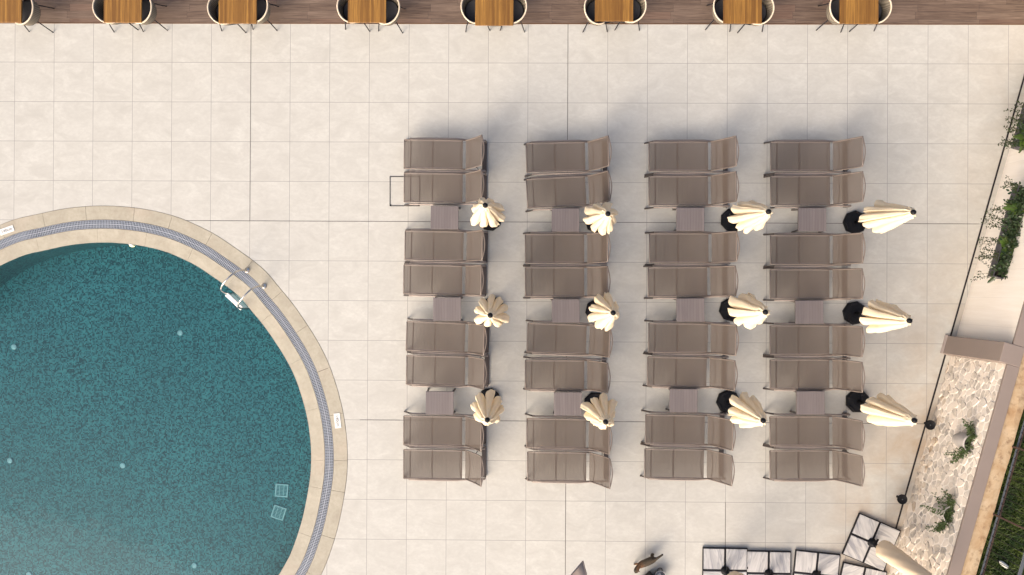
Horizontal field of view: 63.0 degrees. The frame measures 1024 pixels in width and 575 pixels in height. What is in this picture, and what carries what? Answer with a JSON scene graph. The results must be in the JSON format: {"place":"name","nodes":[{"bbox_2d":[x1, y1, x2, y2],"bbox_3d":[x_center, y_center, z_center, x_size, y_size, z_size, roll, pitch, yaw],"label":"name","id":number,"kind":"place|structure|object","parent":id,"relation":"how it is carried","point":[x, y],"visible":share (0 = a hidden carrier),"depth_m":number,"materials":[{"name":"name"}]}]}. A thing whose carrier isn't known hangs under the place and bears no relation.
{"place":"outdoors","nodes":[
{"label":"outdoors","id":0,"kind":"place"},
{"bbox_2d":[0,243,310,574],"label":"pool basin","id":1,"kind":"object","parent":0,"point":[199,427],"visible":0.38,"depth_m":17.98,"materials":[{"name":"teal liquid"}]},
{"bbox_2d":[0,23,1023,574],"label":"paving","id":2,"kind":"structure","parent":0,"point":[152,117],"depth_m":16.81,"materials":[{"name":"tile"}]},
{"bbox_2d":[0,206,346,574],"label":"coping","id":3,"kind":"object","parent":2,"relation":"on","point":[272,290],"visible":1,"depth_m":16.87,"materials":[{"name":"stone"}]},
{"bbox_2d":[0,220,333,574],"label":"gutter grate","id":4,"kind":"object","parent":3,"relation":"in","point":[250,284],"visible":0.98,"depth_m":16.88,"materials":[{"name":"grey plastic"}]},
{"bbox_2d":[0,220,333,574],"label":"gutter channel","id":5,"kind":"object","parent":3,"relation":"in","point":[276,319],"visible":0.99,"depth_m":16.96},
{"bbox_2d":[220,268,266,309],"bbox_3d":[-5.385,0.043,17.030,0.580,1.663,0.740,43,90,1],"label":"pool ladder","id":6,"kind":"object","parent":3,"relation":"attached to","point":[235,299],"visible":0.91,"depth_m":16.86,"materials":[{"name":"silver metal"}]},
{"bbox_2d":[426,388,455,414],"bbox_3d":[-1.417,2.268,16.619,0.563,0.422,0.481,0,90,1],"label":"side table","id":7,"kind":"object","parent":2,"relation":"on","point":[439,402],"visible":1,"depth_m":16.41,"materials":[{"name":"brown wood"}]},
{"bbox_2d":[403,411,485,451],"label":"sun lounger","id":8,"kind":"object","parent":2,"relation":"on","point":[422,430],"visible":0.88,"depth_m":16.48,"materials":[{"name":"brown fabric"}]},
{"bbox_2d":[403,262,486,296],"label":"sun lounger","id":9,"kind":"object","parent":2,"relation":"on","point":[429,280],"visible":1,"depth_m":16.49,"materials":[{"name":"brown fabric"}]},
{"bbox_2d":[403,445,486,486],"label":"sun lounger","id":10,"kind":"object","parent":2,"relation":"on","point":[444,464],"visible":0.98,"depth_m":16.48,"materials":[{"name":"brown fabric"}]},
{"bbox_2d":[404,135,486,172],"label":"sun lounger","id":11,"kind":"object","parent":2,"relation":"on","point":[439,154],"visible":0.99,"depth_m":16.50,"materials":[{"name":"brown fabric"}]},
{"bbox_2d":[404,169,486,205],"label":"sun lounger","id":12,"kind":"object","parent":2,"relation":"on","point":[432,187],"visible":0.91,"depth_m":16.50,"materials":[{"name":"brown fabric"}]},
{"bbox_2d":[404,228,487,262],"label":"sun lounger","id":13,"kind":"object","parent":2,"relation":"on","point":[422,245],"visible":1,"depth_m":16.49,"materials":[{"name":"brown fabric"}]},
{"bbox_2d":[431,206,460,228],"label":"side table","id":14,"kind":"object","parent":2,"relation":"on","point":[444,217],"visible":0.95,"depth_m":16.42,"materials":[{"name":"brown"}]},
{"bbox_2d":[406,352,489,389],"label":"sun lounger","id":15,"kind":"object","parent":2,"relation":"on","point":[434,370],"visible":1,"depth_m":16.48,"materials":[{"name":"brown fabric"}]},
{"bbox_2d":[406,318,489,355],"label":"sun lounger","id":16,"kind":"object","parent":2,"relation":"on","point":[431,336],"visible":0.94,"depth_m":16.49,"materials":[{"name":"brown fabric"}]},
{"bbox_2d":[433,297,462,320],"bbox_3d":[-1.271,0.426,16.623,0.563,0.422,0.481,0,90,1],"label":"side table","id":17,"kind":"object","parent":2,"relation":"on","point":[446,309],"visible":0.99,"depth_m":16.41,"materials":[{"name":"brown wood"}]},
{"bbox_2d":[470,388,503,425],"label":"parasol","id":18,"kind":"object","parent":2,"relation":"on","point":[487,407],"visible":1,"depth_m":15.23,"materials":[{"name":"beige fabric"}]},
{"bbox_2d":[470,197,505,230],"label":"parasol","id":19,"kind":"object","parent":2,"relation":"on","point":[488,215],"visible":1,"depth_m":15.17,"materials":[{"name":"beige fabric"}]},
{"bbox_2d":[474,294,509,326],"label":"parasol","id":20,"kind":"object","parent":2,"relation":"on","point":[491,309],"visible":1,"depth_m":15.19,"materials":[{"name":"beige fabric"}]},
{"bbox_2d":[44,23,1023,24],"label":"deck edge trim","id":21,"kind":"structure","parent":2,"relation":"on","point":[540,23],"depth_m":16.82,"materials":[{"name":"brown wood"}]},
{"bbox_2d":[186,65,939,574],"bbox_3d":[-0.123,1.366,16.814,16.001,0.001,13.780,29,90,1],"label":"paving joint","id":22,"kind":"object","parent":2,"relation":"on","point":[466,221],"visible":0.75,"depth_m":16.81,"materials":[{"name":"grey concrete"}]},
{"bbox_2d":[551,299,579,322],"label":"side table","id":23,"kind":"object","parent":2,"relation":"on","point":[565,310],"visible":0.95,"depth_m":16.38,"materials":[{"name":"brown wood"}]},
{"bbox_2d":[551,208,579,231],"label":"side table","id":24,"kind":"object","parent":2,"relation":"on","point":[565,219],"visible":0.94,"depth_m":16.39,"materials":[{"name":"brown wood"}]},
{"bbox_2d":[523,356,610,392],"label":"sun lounger","id":25,"kind":"object","parent":2,"relation":"on","point":[544,374],"visible":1,"depth_m":16.46,"materials":[{"name":"brown fabric"}]},
{"bbox_2d":[523,231,610,265],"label":"sun lounger","id":26,"kind":"object","parent":2,"relation":"on","point":[552,248],"visible":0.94,"depth_m":16.46,"materials":[{"name":"brown fabric"}]},
{"bbox_2d":[523,265,610,298],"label":"sun lounger","id":27,"kind":"object","parent":2,"relation":"on","point":[554,282],"visible":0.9,"depth_m":16.46,"materials":[{"name":"brown fabric"}]},
{"bbox_2d":[553,392,581,415],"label":"side table","id":28,"kind":"object","parent":2,"relation":"on","point":[567,403],"visible":0.93,"depth_m":16.38,"materials":[{"name":"brown wood"}]},
{"bbox_2d":[524,413,611,454],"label":"sun lounger","id":29,"kind":"object","parent":2,"relation":"on","point":[560,433],"visible":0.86,"depth_m":16.45,"materials":[{"name":"brown fabric"}]},
{"bbox_2d":[524,135,611,176],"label":"sun lounger","id":30,"kind":"object","parent":2,"relation":"on","point":[564,156],"visible":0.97,"depth_m":16.47,"materials":[{"name":"brown fabric"}]},
{"bbox_2d":[524,170,611,211],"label":"sun lounger","id":31,"kind":"object","parent":2,"relation":"on","point":[560,191],"visible":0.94,"depth_m":16.47,"materials":[{"name":"brown fabric"}]},
{"bbox_2d":[524,320,612,357],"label":"sun lounger","id":32,"kind":"object","parent":2,"relation":"on","point":[550,338],"visible":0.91,"depth_m":16.46,"materials":[{"name":"brown fabric"}]},
{"bbox_2d":[525,447,612,488],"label":"sun lounger","id":33,"kind":"object","parent":2,"relation":"on","point":[554,466],"visible":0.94,"depth_m":16.45,"materials":[{"name":"brown fabric"}]},
{"bbox_2d":[580,392,617,428],"bbox_3d":[1.685,2.320,15.560,0.677,2.462,0.645,-29,90,1],"label":"parasol","id":34,"kind":"object","parent":2,"relation":"on","point":[599,409],"visible":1,"depth_m":15.18,"materials":[{"name":"beige fabric"}]},
{"bbox_2d":[583,202,617,234],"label":"parasol","id":35,"kind":"object","parent":2,"relation":"on","point":[600,219],"visible":0.99,"depth_m":15.19,"materials":[{"name":"beige fabric"}]},
{"bbox_2d":[585,292,619,330],"bbox_3d":[1.711,0.453,15.565,0.583,2.462,0.738,0,90,1],"label":"parasol","id":36,"kind":"object","parent":2,"relation":"on","point":[601,312],"visible":1,"depth_m":15.20,"materials":[{"name":"beige fabric"}]},
{"bbox_2d":[665,389,697,411],"bbox_3d":[3.359,2.213,16.562,0.563,0.422,0.481,0,90,1],"label":"side table","id":37,"kind":"object","parent":2,"relation":"on","point":[683,400],"visible":0.97,"depth_m":16.35,"materials":[{"name":"brown wood"}]},
{"bbox_2d":[640,443,734,485],"bbox_3d":[3.394,3.462,16.292,1.671,0.954,0.682,1,90,1],"label":"sun lounger","id":38,"kind":"object","parent":2,"relation":"on","point":[675,463],"visible":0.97,"depth_m":16.42,"materials":[{"name":"brown fabric"}]},
{"bbox_2d":[672,208,703,230],"bbox_3d":[3.494,-1.335,16.572,0.563,0.422,0.481,0,90,1],"label":"side table","id":39,"kind":"object","parent":2,"relation":"on","point":[689,219],"visible":0.95,"depth_m":16.36,"materials":[{"name":"grey wood"}]},
{"bbox_2d":[641,410,735,450],"bbox_3d":[3.412,2.792,16.294,1.671,0.954,0.682,1,90,1],"label":"sun lounger","id":40,"kind":"object","parent":2,"relation":"on","point":[677,429],"visible":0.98,"depth_m":16.43,"materials":[{"name":"brown fabric"}]},
{"bbox_2d":[673,298,704,321],"bbox_3d":[3.494,0.441,16.566,0.563,0.422,0.481,-1,90,1],"label":"side table","id":41,"kind":"object","parent":2,"relation":"on","point":[689,309],"visible":0.98,"depth_m":16.36,"materials":[{"name":"brown wood"}]},
{"bbox_2d":[642,353,737,390],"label":"sun lounger","id":42,"kind":"object","parent":2,"relation":"on","point":[666,371],"visible":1,"depth_m":16.43,"materials":[{"name":"brown fabric"}]},
{"bbox_2d":[643,265,737,298],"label":"sun lounger","id":43,"kind":"object","parent":2,"relation":"on","point":[680,281],"visible":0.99,"depth_m":16.43,"materials":[{"name":"brown fabric"}]},
{"bbox_2d":[644,136,738,175],"bbox_3d":[3.480,-2.581,16.309,1.671,0.954,0.682,0,90,1],"label":"sun lounger","id":44,"kind":"object","parent":2,"relation":"on","point":[675,156],"visible":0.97,"depth_m":16.44,"materials":[{"name":"brown fabric"}]},
{"bbox_2d":[644,171,738,209],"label":"sun lounger","id":45,"kind":"object","parent":2,"relation":"on","point":[675,190],"visible":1,"depth_m":16.44,"materials":[{"name":"brown fabric"}]},
{"bbox_2d":[644,320,738,355],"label":"sun lounger","id":46,"kind":"object","parent":2,"relation":"on","point":[687,338],"visible":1,"depth_m":16.43,"materials":[{"name":"brown fabric"}]},
{"bbox_2d":[645,231,739,264],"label":"sun lounger","id":47,"kind":"object","parent":2,"relation":"on","point":[678,247],"visible":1,"depth_m":16.43,"materials":[{"name":"brown fabric"}]},
{"bbox_2d":[702,547,747,574],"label":"weighted stand","id":48,"kind":"object","parent":2,"relation":"on","point":[720,560],"visible":0.94,"depth_m":16.69,"materials":[{"name":"white stone"}]},
{"bbox_2d":[716,390,767,427],"bbox_3d":[4.334,2.280,15.529,0.623,2.462,0.677,0,90,1],"label":"parasol","id":49,"kind":"object","parent":2,"relation":"on","point":[744,411],"visible":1,"depth_m":15.24,"materials":[{"name":"beige fabric"}]},
{"bbox_2d":[719,293,770,328],"bbox_3d":[4.358,0.438,15.534,0.652,2.462,0.700,0,90,1],"label":"parasol","id":50,"kind":"object","parent":2,"relation":"on","point":[749,310],"visible":1,"depth_m":15.26,"materials":[{"name":"beige fabric"}]},
{"bbox_2d":[721,200,773,233],"bbox_3d":[4.404,-1.323,15.539,0.712,2.462,0.629,0,90,1],"label":"parasol","id":51,"kind":"object","parent":2,"relation":"on","point":[748,216],"visible":1,"depth_m":15.27,"materials":[{"name":"beige fabric"}]},
{"bbox_2d":[747,550,790,574],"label":"weighted stand","id":52,"kind":"object","parent":2,"relation":"on","point":[766,562],"visible":1,"depth_m":16.68,"materials":[{"name":"white stone"}]},
{"bbox_2d":[788,300,823,323],"bbox_3d":[5.812,0.480,16.539,0.563,0.422,0.481,0,90,1],"label":"side table","id":53,"kind":"object","parent":2,"relation":"on","point":[809,311],"visible":0.97,"depth_m":16.33,"materials":[{"name":"brown wood"}]},
{"bbox_2d":[790,391,824,414],"bbox_3d":[5.835,2.252,16.533,0.563,0.422,0.481,0,90,1],"label":"side table","id":54,"kind":"object","parent":2,"relation":"on","point":[810,402],"visible":0.94,"depth_m":16.32,"materials":[{"name":"grey wood"}]},
{"bbox_2d":[791,208,825,232],"bbox_3d":[5.870,-1.326,16.543,0.563,0.422,0.481,0,90,1],"label":"side table","id":55,"kind":"object","parent":2,"relation":"on","point":[811,219],"visible":1,"depth_m":16.33,"materials":[{"name":"brown wood"}]},
{"bbox_2d":[763,356,864,392],"bbox_3d":[5.849,1.699,16.268,1.671,0.954,0.682,0,90,1],"label":"sun lounger","id":56,"kind":"object","parent":2,"relation":"on","point":[798,373],"visible":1,"depth_m":16.40,"materials":[{"name":"brown fabric"}]},
{"bbox_2d":[763,267,864,300],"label":"sun lounger","id":57,"kind":"object","parent":2,"relation":"on","point":[797,283],"visible":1,"depth_m":16.40,"materials":[{"name":"brown fabric"}]},
{"bbox_2d":[763,412,864,450],"bbox_3d":[5.848,2.812,16.265,1.671,0.954,0.682,0,90,1],"label":"sun lounger","id":58,"kind":"object","parent":2,"relation":"on","point":[800,432],"visible":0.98,"depth_m":16.39,"materials":[{"name":"brown fabric"}]},
{"bbox_2d":[763,322,864,356],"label":"sun lounger","id":59,"kind":"object","parent":2,"relation":"on","point":[798,340],"visible":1,"depth_m":16.40,"materials":[{"name":"brown fabric"}]},
{"bbox_2d":[763,445,864,486],"bbox_3d":[5.847,3.477,16.263,1.671,0.954,0.682,0,90,1],"label":"sun lounger","id":60,"kind":"object","parent":2,"relation":"on","point":[799,466],"visible":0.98,"depth_m":16.39,"materials":[{"name":"brown fabric"}]},
{"bbox_2d":[763,232,865,266],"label":"sun lounger","id":61,"kind":"object","parent":2,"relation":"on","point":[804,249],"visible":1,"depth_m":16.41,"materials":[{"name":"brown fabric"}]},
{"bbox_2d":[763,171,865,208],"bbox_3d":[5.865,-1.904,16.279,1.671,0.954,0.682,0,90,1],"label":"sun lounger","id":62,"kind":"object","parent":2,"relation":"on","point":[798,190],"visible":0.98,"depth_m":16.41,"materials":[{"name":"brown fabric"}]},
{"bbox_2d":[764,136,865,175],"bbox_3d":[5.866,-2.573,16.281,1.671,0.954,0.682,0,90,1],"label":"sun lounger","id":63,"kind":"object","parent":2,"relation":"on","point":[805,156],"visible":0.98,"depth_m":16.41,"materials":[{"name":"brown fabric"}]},
{"bbox_2d":[793,549,840,574],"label":"weighted stand","id":64,"kind":"object","parent":2,"relation":"on","point":[806,562],"visible":1,"depth_m":16.67,"materials":[{"name":"white stone"}]},
{"bbox_2d":[840,562,886,574],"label":"weighted stand","id":65,"kind":"object","parent":2,"relation":"on","point":[847,568],"visible":1,"depth_m":16.66,"materials":[{"name":"white stone"}]},
{"bbox_2d":[841,513,900,571],"bbox_3d":[7.170,5.077,16.566,0.897,0.296,0.897,23,90,1],"label":"weighted stand","id":66,"kind":"object","parent":2,"relation":"on","point":[867,534],"visible":0.78,"depth_m":16.66,"materials":[{"name":"white stone"}]},
{"bbox_2d":[875,540,931,574],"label":"covered parasol","id":67,"kind":"object","parent":66,"relation":"on","point":[894,556],"visible":1,"depth_m":15.37,"materials":[{"name":"beige fabric"}]},
{"bbox_2d":[842,299,912,332],"bbox_3d":[6.839,0.530,15.504,0.700,2.462,0.645,0,90,1],"label":"parasol","id":68,"kind":"object","parent":2,"relation":"on","point":[878,316],"visible":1,"depth_m":15.25,"materials":[{"name":"beige fabric"}]},
{"bbox_2d":[842,200,916,233],"bbox_3d":[6.829,-1.279,15.510,0.584,2.462,0.595,-33,89,0],"label":"parasol","id":69,"kind":"object","parent":2,"relation":"on","point":[881,216],"visible":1,"depth_m":15.30,"materials":[{"name":"beige fabric"}]},
{"bbox_2d":[846,391,918,425],"bbox_3d":[6.891,2.304,15.498,0.665,2.462,0.606,-26,90,1],"label":"parasol","id":70,"kind":"object","parent":2,"relation":"on","point":[881,409],"visible":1,"depth_m":15.26,"materials":[{"name":"beige fabric"}]},
{"bbox_2d":[888,356,1019,574],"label":"stone wall","id":71,"kind":"structure","parent":2,"relation":"on","point":[978,393],"depth_m":15.43,"materials":[{"name":"beige stone"}]},
{"bbox_2d":[933,502,953,523],"bbox_3d":[7.878,4.097,15.437,0.161,0.650,0.350,16,90,1],"label":"wall pot","id":72,"kind":"object","parent":71,"relation":"attached to","point":[935,506],"depth_m":15.25,"materials":[{"name":"grey ceramic"}]},
{"bbox_2d":[920,488,955,533],"bbox_3d":[7.778,4.084,15.212,0.622,0.387,0.850,0,90,1],"label":"potted ivy","id":73,"kind":"object","parent":72,"relation":"in","point":[939,527],"visible":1,"depth_m":15.14,"materials":[{"name":"green plant"}]},
{"bbox_2d":[952,432,970,452],"bbox_3d":[8.245,2.804,15.437,0.161,0.650,0.350,16,90,1],"label":"wall pot","id":74,"kind":"object","parent":71,"relation":"attached to","point":[959,439],"depth_m":15.26,"materials":[{"name":"grey ceramic"}]},
{"bbox_2d":[944,418,977,463],"bbox_3d":[8.227,2.835,15.150,0.453,0.360,0.892,25,90,1],"label":"potted ivy","id":75,"kind":"object","parent":74,"relation":"in","point":[971,431],"visible":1,"depth_m":15.13,"materials":[{"name":"green plant"}]},
{"bbox_2d":[884,76,1023,570],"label":"slot drain","id":76,"kind":"object","parent":2,"relation":"on","point":[959,306],"visible":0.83,"depth_m":16.71,"materials":[{"name":"black metal"}]},
{"bbox_2d":[940,334,1023,366],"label":"wall pilaster","id":77,"kind":"object","parent":2,"relation":"on","point":[994,351],"depth_m":15.31,"materials":[{"name":"beige concrete"}]},
{"bbox_2d":[956,100,1023,346],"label":"cream wall","id":78,"kind":"structure","parent":2,"relation":"on","point":[993,311],"depth_m":15.89,"materials":[{"name":"beige paint"}]},
{"bbox_2d":[988,186,1023,278],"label":"planter box","id":79,"kind":"object","parent":78,"relation":"attached to","point":[999,248],"visible":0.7,"depth_m":15.67,"materials":[{"name":"concrete"}]},
{"bbox_2d":[976,204,1010,248],"bbox_3d":[9.070,-1.139,15.775,0.436,0.411,0.857,17,90,1],"label":"trailing vine","id":80,"kind":"object","parent":79,"relation":"in","point":[993,217],"visible":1,"depth_m":15.70,"materials":[{"name":"green plant"}]},
{"bbox_2d":[991,181,1023,278],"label":"creeping foliage","id":81,"kind":"object","parent":79,"relation":"in","point":[1004,262],"visible":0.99,"depth_m":15.56,"materials":[{"name":"green plant"}]},
{"bbox_2d":[1011,102,1023,149],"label":"planter box","id":82,"kind":"object","parent":78,"relation":"attached to","point":[1016,148],"visible":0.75,"depth_m":16.19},
{"bbox_2d":[998,101,1023,149],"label":"trailing vine","id":83,"kind":"object","parent":82,"relation":"in","point":[1009,129],"visible":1,"depth_m":16.14,"materials":[{"name":"green plant"}]},
{"bbox_2d":[22,0,1023,23],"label":"wood deck","id":84,"kind":"structure","parent":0,"point":[700,11],"depth_m":16.82,"materials":[{"name":"brown wood"}]},
{"bbox_2d":[0,0,21,22],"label":"dining table","id":85,"kind":"object","parent":84,"relation":"on","point":[10,11],"visible":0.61,"depth_m":16.20,"materials":[{"name":"brown wood"}]},
{"bbox_2d":[16,0,54,32],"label":"tub chair","id":86,"kind":"object","parent":84,"relation":"on","point":[31,13],"visible":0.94,"depth_m":16.45,"materials":[{"name":"beige wicker"}]},
{"bbox_2d":[104,0,141,22],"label":"dining table","id":87,"kind":"object","parent":84,"relation":"on","point":[122,11],"visible":0.83,"depth_m":16.18,"materials":[{"name":"brown wood"}]},
{"bbox_2d":[136,0,167,31],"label":"tub chair","id":88,"kind":"object","parent":84,"relation":"on","point":[149,11],"visible":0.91,"depth_m":16.42,"materials":[{"name":"beige"}]},
{"bbox_2d":[219,0,256,23],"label":"dining table","id":89,"kind":"object","parent":84,"relation":"on","point":[237,11],"visible":1,"depth_m":16.15,"materials":[{"name":"brown wood"}]},
{"bbox_2d":[251,0,278,30],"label":"tub chair","id":90,"kind":"object","parent":84,"relation":"on","point":[263,10],"visible":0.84,"depth_m":16.39,"materials":[{"name":"beige metal"}]},
{"bbox_2d":[348,0,385,22],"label":"dining table","id":91,"kind":"object","parent":84,"relation":"on","point":[366,11],"visible":0.95,"depth_m":16.12,"materials":[{"name":"brown wood"}]},
{"bbox_2d":[378,0,404,33],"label":"tub chair","id":92,"kind":"object","parent":84,"relation":"on","point":[393,7],"visible":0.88,"depth_m":16.36,"materials":[{"name":"beige"}]},
{"bbox_2d":[461,0,489,31],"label":"tub chair","id":93,"kind":"object","parent":84,"relation":"on","point":[468,9],"visible":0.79,"depth_m":16.34,"materials":[{"name":"beige metal"}]},
{"bbox_2d":[475,0,512,25],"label":"dining table","id":94,"kind":"object","parent":84,"relation":"on","point":[493,12],"visible":0.99,"depth_m":16.09,"materials":[{"name":"brown wood"}]},
{"bbox_2d":[500,0,526,31],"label":"tub chair","id":95,"kind":"object","parent":84,"relation":"on","point":[519,9],"visible":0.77,"depth_m":16.33,"materials":[{"name":"beige metal"}]},
{"bbox_2d":[582,0,609,31],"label":"tub chair","id":96,"kind":"object","parent":84,"relation":"on","point":[589,8],"visible":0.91,"depth_m":16.32,"materials":[{"name":"beige metal"}]},
{"bbox_2d":[595,0,632,21],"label":"dining table","id":97,"kind":"object","parent":84,"relation":"on","point":[613,10],"visible":0.94,"depth_m":16.07,"materials":[{"name":"brown wood"}]},
{"bbox_2d":[615,0,646,30],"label":"tub chair","id":98,"kind":"object","parent":84,"relation":"on","point":[639,8],"visible":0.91,"depth_m":16.31,"materials":[{"name":"beige metal"}]},
{"bbox_2d":[723,0,761,23],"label":"dining table","id":99,"kind":"object","parent":84,"relation":"on","point":[742,11],"visible":1,"depth_m":16.04,"materials":[{"name":"brown wood"}]},
{"bbox_2d":[737,0,774,32],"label":"tub chair","id":100,"kind":"object","parent":84,"relation":"on","point":[768,7],"visible":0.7,"depth_m":16.23,"materials":[{"name":"beige wicker"}]},
{"bbox_2d":[816,0,843,32],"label":"tub chair","id":101,"kind":"object","parent":84,"relation":"on","point":[832,11],"visible":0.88,"depth_m":16.26,"materials":[{"name":"beige metal"}]},
{"bbox_2d":[839,0,878,23],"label":"dining table","id":102,"kind":"object","parent":84,"relation":"on","point":[858,11],"visible":0.84,"depth_m":16.01,"materials":[{"name":"brown wood"}]},
{"bbox_2d":[849,0,891,31],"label":"tub chair","id":103,"kind":"object","parent":84,"relation":"on","point":[884,9],"visible":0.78,"depth_m":16.19,"materials":[{"name":"beige metal"}]},
{"bbox_2d":[975,410,1023,574],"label":"lawn ground","id":104,"kind":"structure","parent":0,"point":[1010,525],"depth_m":14.92,"materials":[{"name":"green plant"}]},
{"bbox_2d":[961,354,1023,574],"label":"concrete ledge","id":105,"kind":"object","parent":104,"relation":"on","point":[994,483],"visible":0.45,"depth_m":14.79,"materials":[{"name":"beige concrete"}]},
{"bbox_2d":[980,421,1023,574],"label":"metal fence","id":106,"kind":"object","parent":104,"relation":"on","point":[998,515],"visible":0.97,"depth_m":14.71,"materials":[{"name":"metal"}]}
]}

